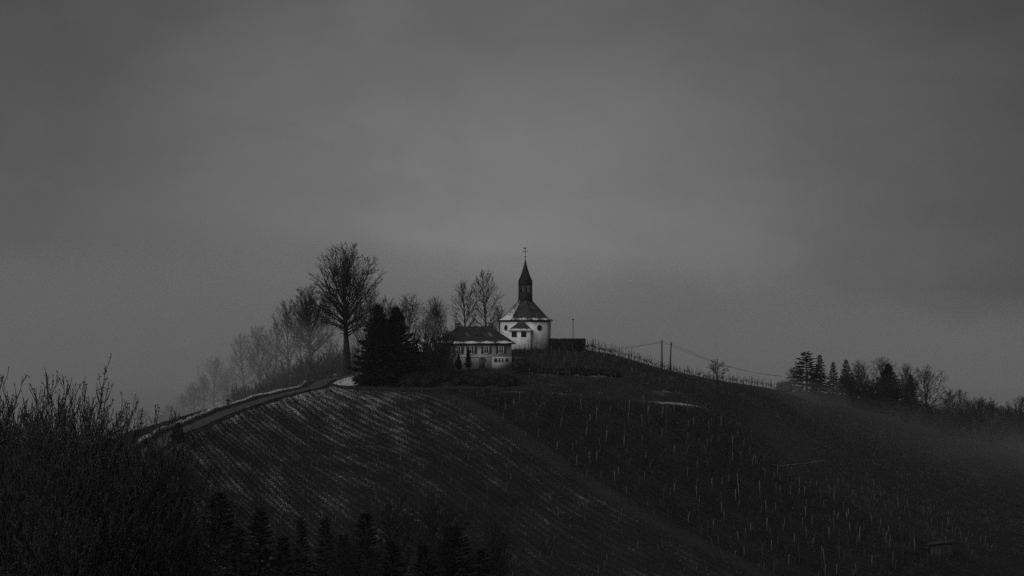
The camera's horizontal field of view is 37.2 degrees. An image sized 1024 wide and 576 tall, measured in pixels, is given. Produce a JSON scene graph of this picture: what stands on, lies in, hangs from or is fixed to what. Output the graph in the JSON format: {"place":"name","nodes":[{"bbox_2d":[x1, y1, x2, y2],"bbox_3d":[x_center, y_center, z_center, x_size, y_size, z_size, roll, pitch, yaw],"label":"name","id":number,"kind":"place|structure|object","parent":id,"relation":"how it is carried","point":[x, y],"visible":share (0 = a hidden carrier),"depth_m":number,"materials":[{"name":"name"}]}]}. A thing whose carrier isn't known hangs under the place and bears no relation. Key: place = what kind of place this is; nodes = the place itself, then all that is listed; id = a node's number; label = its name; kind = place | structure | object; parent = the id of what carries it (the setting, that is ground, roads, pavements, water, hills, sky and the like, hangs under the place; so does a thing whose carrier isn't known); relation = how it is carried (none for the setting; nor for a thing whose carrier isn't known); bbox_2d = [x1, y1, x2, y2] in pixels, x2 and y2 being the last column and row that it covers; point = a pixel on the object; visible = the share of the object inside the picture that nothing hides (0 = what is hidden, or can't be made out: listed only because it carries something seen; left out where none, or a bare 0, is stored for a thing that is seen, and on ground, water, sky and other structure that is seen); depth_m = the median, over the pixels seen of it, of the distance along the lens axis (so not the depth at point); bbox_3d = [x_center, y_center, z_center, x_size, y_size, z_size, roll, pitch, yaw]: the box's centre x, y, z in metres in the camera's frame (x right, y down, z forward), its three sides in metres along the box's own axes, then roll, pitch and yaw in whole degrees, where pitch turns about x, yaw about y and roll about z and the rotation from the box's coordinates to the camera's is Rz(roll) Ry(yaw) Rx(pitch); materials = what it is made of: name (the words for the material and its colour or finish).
{"place":"outdoors","nodes":[
{"label":"outdoors","id":0,"kind":"place"},
{"bbox_2d":[129,374,357,495],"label":"road","id":1,"kind":"structure","parent":0,"point":[223,413],"depth_m":244.16,"materials":[{"name":"grey asphalt"}]},
{"bbox_2d":[326,383,533,390],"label":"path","id":2,"kind":"structure","parent":0,"point":[520,388],"depth_m":266.43,"materials":[{"name":"black soil"}]},
{"bbox_2d":[0,348,1023,575],"bbox_3d":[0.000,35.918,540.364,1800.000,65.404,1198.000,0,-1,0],"label":"ground","id":3,"kind":"structure","parent":0,"point":[999,463],"depth_m":245.53,"materials":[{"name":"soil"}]},
{"bbox_2d":[0,423,74,575],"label":"catkin shrub","id":4,"kind":"object","parent":3,"relation":"on","point":[6,511],"visible":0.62,"depth_m":17.95,"materials":[{"name":"black plant"}]},
{"bbox_2d":[0,367,96,464],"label":"catkin shrub","id":5,"kind":"object","parent":3,"relation":"on","point":[45,402],"visible":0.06,"depth_m":26.53,"materials":[{"name":"black plant"}]},
{"bbox_2d":[0,397,103,575],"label":"catkin shrub","id":6,"kind":"object","parent":3,"relation":"on","point":[45,446],"visible":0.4,"depth_m":19.86,"materials":[{"name":"black plant"}]},
{"bbox_2d":[0,382,126,531],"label":"catkin shrub","id":7,"kind":"object","parent":3,"relation":"on","point":[55,414],"visible":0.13,"depth_m":23.03,"materials":[{"name":"black plant"}]},
{"bbox_2d":[0,376,144,572],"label":"catkin shrub","id":8,"kind":"object","parent":3,"relation":"on","point":[51,451],"visible":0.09,"depth_m":21.96,"materials":[{"name":"black plant"}]},
{"bbox_2d":[0,455,151,575],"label":"catkin shrub","id":9,"kind":"object","parent":3,"relation":"on","point":[65,569],"visible":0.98,"depth_m":17.04,"materials":[{"name":"black plant"}]},
{"bbox_2d":[0,401,152,575],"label":"catkin shrub","id":10,"kind":"object","parent":3,"relation":"on","point":[112,497],"visible":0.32,"depth_m":20.53,"materials":[{"name":"black plant"}]},
{"bbox_2d":[2,378,159,526],"bbox_3d":[-8.147,4.463,25.674,4.356,5.904,4.065,0,-1,-9],"label":"catkin shrub","id":11,"kind":"object","parent":3,"relation":"on","point":[137,423],"visible":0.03,"depth_m":25.76,"materials":[{"name":"black plant"}]},
{"bbox_2d":[0,353,162,562],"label":"catkin shrub","id":12,"kind":"object","parent":3,"relation":"on","point":[49,394],"visible":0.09,"depth_m":24.04,"materials":[{"name":"black plant"}]},
{"bbox_2d":[0,386,174,551],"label":"catkin shrub","id":13,"kind":"object","parent":3,"relation":"on","point":[106,444],"visible":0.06,"depth_m":25.62,"materials":[{"name":"black plant"}]},
{"bbox_2d":[1,493,175,575],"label":"catkin shrub","id":14,"kind":"object","parent":3,"relation":"on","point":[102,557],"visible":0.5,"depth_m":18.00,"materials":[{"name":"black plant"}]},
{"bbox_2d":[2,389,189,572],"bbox_3d":[-7.400,4.415,24.520,4.263,5.615,3.531,0,-1,18],"label":"catkin shrub","id":15,"kind":"object","parent":3,"relation":"on","point":[154,467],"visible":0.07,"depth_m":24.81,"materials":[{"name":"black plant"}]},
{"bbox_2d":[0,417,194,575],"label":"catkin shrub","id":16,"kind":"object","parent":3,"relation":"on","point":[95,480],"visible":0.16,"depth_m":21.88,"materials":[{"name":"black plant"}]},
{"bbox_2d":[29,434,179,575],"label":"catkin shrub","id":17,"kind":"object","parent":3,"relation":"on","point":[149,517],"visible":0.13,"depth_m":22.89,"materials":[{"name":"black plant"}]},
{"bbox_2d":[8,404,209,575],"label":"catkin shrub","id":18,"kind":"object","parent":3,"relation":"on","point":[175,465],"visible":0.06,"depth_m":25.98,"materials":[{"name":"black plant"}]},
{"bbox_2d":[16,411,213,575],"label":"catkin shrub","id":19,"kind":"object","parent":3,"relation":"on","point":[181,500],"visible":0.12,"depth_m":27.16,"materials":[{"name":"black plant"}]},
{"bbox_2d":[81,505,194,575],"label":"catkin shrub","id":20,"kind":"object","parent":3,"relation":"on","point":[166,564],"visible":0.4,"depth_m":21.91,"materials":[{"name":"black plant"}]},
{"bbox_2d":[63,407,224,573],"bbox_3d":[-7.193,5.212,28.324,4.156,5.896,3.873,-1,-1,36],"label":"catkin shrub","id":21,"kind":"object","parent":3,"relation":"on","point":[195,484],"visible":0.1,"depth_m":28.36,"materials":[{"name":"black plant"}]},
{"bbox_2d":[103,475,195,574],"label":"catkin shrub","id":22,"kind":"object","parent":3,"relation":"on","point":[150,527],"visible":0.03,"depth_m":25.31,"materials":[{"name":"black plant"}]},
{"bbox_2d":[132,519,219,575],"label":"catkin shrub","id":23,"kind":"object","parent":3,"relation":"on","point":[178,550],"visible":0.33,"depth_m":24.35,"materials":[{"name":"black plant"}]},
{"bbox_2d":[138,498,214,575],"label":"catkin shrub","id":24,"kind":"object","parent":3,"relation":"on","point":[196,555],"visible":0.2,"depth_m":25.90,"materials":[{"name":"black plant"}]},
{"bbox_2d":[169,422,185,441],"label":"cone shrub","id":25,"kind":"object","parent":3,"relation":"on","point":[177,432],"visible":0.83,"depth_m":217.78,"materials":[{"name":"black plant"}]},
{"bbox_2d":[169,394,193,415],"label":"bare tree","id":26,"kind":"object","parent":3,"relation":"on","point":[183,402],"visible":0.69,"depth_m":448.96,"materials":[{"name":"grey plant"}]},
{"bbox_2d":[141,460,230,575],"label":"catkin shrub","id":27,"kind":"object","parent":3,"relation":"on","point":[202,528],"visible":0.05,"depth_m":30.07,"materials":[{"name":"black plant"}]},
{"bbox_2d":[182,382,208,412],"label":"bare tree","id":28,"kind":"object","parent":3,"relation":"on","point":[197,390],"visible":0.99,"depth_m":439.06,"materials":[{"name":"grey plant"}]},
{"bbox_2d":[192,374,213,409],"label":"bare tree","id":29,"kind":"object","parent":3,"relation":"on","point":[202,385],"visible":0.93,"depth_m":439.35,"materials":[{"name":"grey plant"}]},
{"bbox_2d":[184,528,230,575],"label":"catkin shrub","id":30,"kind":"object","parent":3,"relation":"on","point":[209,556],"visible":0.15,"depth_m":31.79,"materials":[{"name":"black plant"}]},
{"bbox_2d":[196,356,233,406],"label":"bare tree","id":31,"kind":"object","parent":3,"relation":"on","point":[216,366],"visible":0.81,"depth_m":449.27,"materials":[{"name":"grey plant"}]},
{"bbox_2d":[196,488,244,575],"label":"young spruce","id":32,"kind":"object","parent":3,"relation":"on","point":[221,495],"visible":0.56,"depth_m":117.49,"materials":[{"name":"black plant"}]},
{"bbox_2d":[211,369,235,404],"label":"bare tree","id":33,"kind":"object","parent":3,"relation":"on","point":[225,388],"visible":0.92,"depth_m":429.34,"materials":[{"name":"grey plant"}]},
{"bbox_2d":[219,526,257,575],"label":"young spruce","id":34,"kind":"object","parent":3,"relation":"on","point":[244,565],"visible":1,"depth_m":111.53,"materials":[{"name":"black plant"}]},
{"bbox_2d":[230,333,260,389],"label":"bare tree","id":35,"kind":"object","parent":3,"relation":"on","point":[239,351],"visible":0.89,"depth_m":404.22,"materials":[{"name":"grey plant"}]},
{"bbox_2d":[239,348,260,390],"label":"bare tree","id":36,"kind":"object","parent":3,"relation":"on","point":[245,377],"visible":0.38,"depth_m":459.54,"materials":[{"name":"grey plant"}]},
{"bbox_2d":[231,506,286,575],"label":"young spruce","id":37,"kind":"object","parent":3,"relation":"on","point":[258,551],"visible":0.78,"depth_m":121.47,"materials":[{"name":"black plant"}]},
{"bbox_2d":[239,375,279,396],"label":"bare shrub","id":38,"kind":"object","parent":3,"relation":"on","point":[260,389],"visible":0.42,"depth_m":316.99,"materials":[{"name":"grey plant"}]},
{"bbox_2d":[242,325,279,384],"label":"bare tree","id":39,"kind":"object","parent":3,"relation":"on","point":[258,344],"visible":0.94,"depth_m":379.39,"materials":[{"name":"grey plant"}]},
{"bbox_2d":[253,375,286,393],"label":"bare shrub","id":40,"kind":"object","parent":3,"relation":"on","point":[275,387],"visible":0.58,"depth_m":315.82,"materials":[{"name":"grey plant"}]},
{"bbox_2d":[263,321,286,373],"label":"bare tree","id":41,"kind":"object","parent":3,"relation":"on","point":[276,330],"visible":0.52,"depth_m":391.04,"materials":[{"name":"grey plant"}]},
{"bbox_2d":[260,533,298,575],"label":"young spruce","id":42,"kind":"object","parent":3,"relation":"on","point":[284,552],"visible":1,"depth_m":107.52,"materials":[{"name":"black plant"}]},
{"bbox_2d":[264,361,295,389],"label":"bare shrub","id":43,"kind":"object","parent":3,"relation":"on","point":[284,373],"visible":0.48,"depth_m":327.46,"materials":[{"name":"grey plant"}]},
{"bbox_2d":[270,298,305,372],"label":"bare tree","id":44,"kind":"object","parent":3,"relation":"on","point":[284,307],"visible":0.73,"depth_m":369.36,"materials":[{"name":"grey plant"}]},
{"bbox_2d":[288,516,316,575],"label":"young spruce","id":45,"kind":"object","parent":3,"relation":"on","point":[302,535],"visible":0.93,"depth_m":127.50,"materials":[{"name":"black plant"}]},
{"bbox_2d":[292,353,324,383],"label":"bare shrub","id":46,"kind":"object","parent":3,"relation":"on","point":[305,369],"visible":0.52,"depth_m":315.53,"materials":[{"name":"grey plant"}]},
{"bbox_2d":[284,284,335,361],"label":"bare tree","id":47,"kind":"object","parent":3,"relation":"on","point":[308,327],"visible":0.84,"depth_m":350.85,"materials":[{"name":"grey plant"}]},
{"bbox_2d":[290,348,340,383],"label":"bare shrub","id":48,"kind":"object","parent":3,"relation":"on","point":[311,367],"visible":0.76,"depth_m":314.12,"materials":[{"name":"grey plant"}]},
{"bbox_2d":[307,513,337,575],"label":"young spruce","id":49,"kind":"object","parent":3,"relation":"on","point":[324,531],"visible":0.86,"depth_m":129.48,"materials":[{"name":"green plant"}]},
{"bbox_2d":[314,301,341,360],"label":"bare tree","id":50,"kind":"object","parent":3,"relation":"on","point":[329,339],"visible":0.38,"depth_m":407.63,"materials":[{"name":"grey plant"}]},
{"bbox_2d":[320,342,360,376],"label":"bare shrub","id":51,"kind":"object","parent":3,"relation":"on","point":[329,351],"visible":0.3,"depth_m":334.01,"materials":[{"name":"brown plant"}]},
{"bbox_2d":[325,534,358,575],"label":"young spruce","id":52,"kind":"object","parent":3,"relation":"on","point":[346,538],"visible":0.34,"depth_m":109.50,"materials":[{"name":"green plant"}]},
{"bbox_2d":[316,525,376,575],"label":"bare sapling","id":53,"kind":"object","parent":3,"relation":"on","point":[348,556],"visible":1,"depth_m":107.28,"materials":[{"name":"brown plant"}]},
{"bbox_2d":[308,242,386,375],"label":"bare tree","id":54,"kind":"object","parent":3,"relation":"on","point":[337,304],"visible":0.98,"depth_m":299.14,"materials":[{"name":"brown plant"}]},
{"bbox_2d":[348,299,368,372],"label":"bare tree","id":55,"kind":"object","parent":3,"relation":"on","point":[357,338],"visible":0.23,"depth_m":351.60,"materials":[{"name":"grey plant"}]},
{"bbox_2d":[349,511,382,575],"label":"young spruce","id":56,"kind":"object","parent":3,"relation":"on","point":[363,525],"visible":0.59,"depth_m":119.47,"materials":[{"name":"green plant"}]},
{"bbox_2d":[351,283,387,350],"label":"bare tree","id":57,"kind":"object","parent":3,"relation":"on","point":[373,298],"visible":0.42,"depth_m":344.58,"materials":[{"name":"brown plant"}]},
{"bbox_2d":[354,317,391,385],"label":"conifer","id":58,"kind":"object","parent":3,"relation":"on","point":[373,329],"visible":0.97,"depth_m":271.22,"materials":[{"name":"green plant"}]},
{"bbox_2d":[346,301,411,386],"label":"conifer","id":59,"kind":"object","parent":3,"relation":"on","point":[378,313],"visible":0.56,"depth_m":273.26,"materials":[{"name":"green plant"}]},
{"bbox_2d":[353,316,414,386],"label":"conifer","id":60,"kind":"object","parent":3,"relation":"on","point":[386,325],"visible":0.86,"depth_m":272.06,"materials":[{"name":"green plant"}]},
{"bbox_2d":[351,302,428,382],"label":"conifer","id":61,"kind":"object","parent":3,"relation":"on","point":[397,318],"visible":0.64,"depth_m":274.60,"materials":[{"name":"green plant"}]},
{"bbox_2d":[375,537,408,575],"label":"young spruce","id":62,"kind":"object","parent":3,"relation":"on","point":[393,560],"visible":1,"depth_m":105.56,"materials":[{"name":"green plant"}]},
{"bbox_2d":[359,489,427,575],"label":"bare sapling","id":63,"kind":"object","parent":3,"relation":"on","point":[389,529],"visible":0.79,"depth_m":111.48,"materials":[{"name":"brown plant"}]},
{"bbox_2d":[394,293,428,338],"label":"bare tree","id":64,"kind":"object","parent":3,"relation":"on","point":[408,309],"visible":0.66,"depth_m":384.88,"materials":[{"name":"grey plant"}]},
{"bbox_2d":[406,543,440,575],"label":"young spruce","id":65,"kind":"object","parent":3,"relation":"on","point":[425,562],"visible":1,"depth_m":103.60,"materials":[{"name":"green plant"}]},
{"bbox_2d":[415,342,437,374],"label":"bare shrub","id":66,"kind":"object","parent":3,"relation":"on","point":[427,361],"visible":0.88,"depth_m":275.42,"materials":[{"name":"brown plant"}]},
{"bbox_2d":[412,319,455,371],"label":"bare shrub","id":67,"kind":"object","parent":3,"relation":"on","point":[425,337],"visible":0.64,"depth_m":279.32,"materials":[{"name":"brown plant"}]},
{"bbox_2d":[422,295,448,339],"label":"bare tree","id":68,"kind":"object","parent":3,"relation":"on","point":[435,315],"visible":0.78,"depth_m":429.02,"materials":[{"name":"grey plant"}]},
{"bbox_2d":[400,487,475,575],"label":"tree","id":69,"kind":"object","parent":3,"relation":"on","point":[434,533],"visible":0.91,"depth_m":109.32,"materials":[{"name":"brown plant"}]},
{"bbox_2d":[422,334,453,371],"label":"bare shrub","id":70,"kind":"object","parent":3,"relation":"on","point":[444,362],"visible":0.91,"depth_m":276.09,"materials":[{"name":"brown plant"}]},
{"bbox_2d":[429,324,456,367],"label":"bare shrub","id":71,"kind":"object","parent":3,"relation":"on","point":[448,342],"visible":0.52,"depth_m":280.43,"materials":[{"name":"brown plant"}]},
{"bbox_2d":[433,524,485,575],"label":"young spruce","id":72,"kind":"object","parent":3,"relation":"on","point":[468,563],"visible":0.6,"depth_m":111.48,"materials":[{"name":"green plant"}]},
{"bbox_2d":[448,280,481,328],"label":"bare tree","id":73,"kind":"object","parent":3,"relation":"on","point":[463,297],"visible":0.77,"depth_m":345.35,"materials":[{"name":"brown plant"}]},
{"bbox_2d":[438,319,514,371],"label":"farmhouse","id":74,"kind":"object","parent":3,"relation":"on","point":[489,346],"visible":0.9,"depth_m":284.53,"materials":[{"name":"grey paint"}]},
{"bbox_2d":[469,546,495,575],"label":"young spruce","id":75,"kind":"object","parent":3,"relation":"on","point":[486,571],"visible":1,"depth_m":107.56,"materials":[{"name":"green plant"}]},
{"bbox_2d":[468,269,503,328],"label":"bare tree","id":76,"kind":"object","parent":3,"relation":"on","point":[485,311],"visible":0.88,"depth_m":344.30,"materials":[{"name":"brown plant"}]},
{"bbox_2d":[463,515,529,575],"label":"bare sapling","id":77,"kind":"object","parent":3,"relation":"on","point":[496,563],"visible":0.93,"depth_m":111.36,"materials":[{"name":"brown plant"}]},
{"bbox_2d":[498,247,552,349],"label":"chapel","id":78,"kind":"structure","parent":3,"relation":"on","point":[525,317],"depth_m":301.63,"materials":[{"name":"white paint"}]},
{"bbox_2d":[168,347,957,575],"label":"grapevines","id":79,"kind":"object","parent":3,"relation":"on","point":[819,489],"visible":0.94,"depth_m":242.41,"materials":[{"name":"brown plant"}]},
{"bbox_2d":[548,338,585,351],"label":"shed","id":80,"kind":"object","parent":3,"relation":"on","point":[558,343],"visible":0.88,"depth_m":298.14,"materials":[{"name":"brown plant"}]},
{"bbox_2d":[179,343,995,575],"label":"short stakes","id":81,"kind":"object","parent":3,"relation":"on","point":[551,467],"visible":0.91,"depth_m":241.06,"materials":[{"name":"wood"}]},
{"bbox_2d":[706,358,727,393],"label":"bare tree","id":82,"kind":"object","parent":3,"relation":"on","point":[715,367],"visible":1,"depth_m":289.60,"materials":[{"name":"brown plant"}]},
{"bbox_2d":[775,380,797,393],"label":"bush","id":83,"kind":"object","parent":3,"relation":"on","point":[785,386],"visible":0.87,"depth_m":348.42,"materials":[{"name":"grey plant"}]},
{"bbox_2d":[786,351,822,392],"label":"evergreen tree","id":84,"kind":"object","parent":3,"relation":"on","point":[806,359],"visible":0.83,"depth_m":371.04,"materials":[{"name":"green plant"}]},
{"bbox_2d":[808,355,833,392],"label":"evergreen tree","id":85,"kind":"object","parent":3,"relation":"on","point":[822,385],"visible":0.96,"depth_m":369.27,"materials":[{"name":"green plant"}]},
{"bbox_2d":[827,361,843,394],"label":"evergreen tree","id":86,"kind":"object","parent":3,"relation":"on","point":[833,367],"visible":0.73,"depth_m":383.34,"materials":[{"name":"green plant"}]},
{"bbox_2d":[830,365,874,395],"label":"bare shrub","id":87,"kind":"object","parent":3,"relation":"on","point":[847,377],"visible":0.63,"depth_m":362.34,"materials":[{"name":"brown plant"}]},
{"bbox_2d":[839,371,882,409],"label":"bare shrub","id":88,"kind":"object","parent":3,"relation":"on","point":[864,393],"visible":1,"depth_m":348.72,"materials":[{"name":"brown plant"}]},
{"bbox_2d":[868,357,900,387],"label":"bare tree","id":89,"kind":"object","parent":3,"relation":"on","point":[881,365],"visible":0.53,"depth_m":407.36,"materials":[{"name":"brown plant"}]},
{"bbox_2d":[875,363,900,393],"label":"evergreen tree","id":90,"kind":"object","parent":3,"relation":"on","point":[888,369],"visible":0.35,"depth_m":396.96,"materials":[{"name":"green plant"}]},
{"bbox_2d":[874,376,908,407],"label":"bare shrub","id":91,"kind":"object","parent":3,"relation":"on","point":[881,387],"visible":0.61,"depth_m":358.88,"materials":[{"name":"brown plant"}]},
{"bbox_2d":[877,373,916,411],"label":"bare shrub","id":92,"kind":"object","parent":3,"relation":"on","point":[893,396],"visible":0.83,"depth_m":358.13,"materials":[{"name":"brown plant"}]},
{"bbox_2d":[902,365,952,425],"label":"bare tree","id":93,"kind":"object","parent":3,"relation":"on","point":[925,396],"visible":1,"depth_m":349.07,"materials":[{"name":"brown plant"}]},
{"bbox_2d":[927,538,955,557],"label":"vineyard hut","id":94,"kind":"object","parent":3,"relation":"on","point":[940,547],"visible":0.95,"depth_m":225.01,"materials":[{"name":"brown wood"}]},
{"bbox_2d":[931,395,970,421],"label":"bare shrub","id":95,"kind":"object","parent":3,"relation":"on","point":[950,407],"visible":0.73,"depth_m":369.68,"materials":[{"name":"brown plant"}]},
{"bbox_2d":[945,405,974,437],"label":"bare shrub","id":96,"kind":"object","parent":3,"relation":"on","point":[958,425],"visible":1,"depth_m":344.54,"materials":[{"name":"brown plant"}]},
{"bbox_2d":[960,409,987,438],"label":"bare shrub","id":97,"kind":"object","parent":3,"relation":"on","point":[979,423],"visible":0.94,"depth_m":346.36,"materials":[{"name":"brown plant"}]},
{"bbox_2d":[970,400,1002,429],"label":"bare shrub","id":98,"kind":"object","parent":3,"relation":"on","point":[989,415],"visible":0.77,"depth_m":364.39,"materials":[{"name":"black plant"}]},
{"bbox_2d":[996,401,1023,437],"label":"bare shrub","id":99,"kind":"object","parent":3,"relation":"on","point":[1017,417],"visible":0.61,"depth_m":364.14,"materials":[{"name":"black plant"}]},
{"bbox_2d":[1006,410,1023,440],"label":"bare shrub","id":100,"kind":"object","parent":3,"relation":"on","point":[1021,428],"visible":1,"depth_m":358.59,"materials":[{"name":"black plant"}]},
{"bbox_2d":[0,0,1023,388],"label":"sky","id":101,"kind":"structure","parent":0,"point":[753,186],"materials":[{"name":"grey"}]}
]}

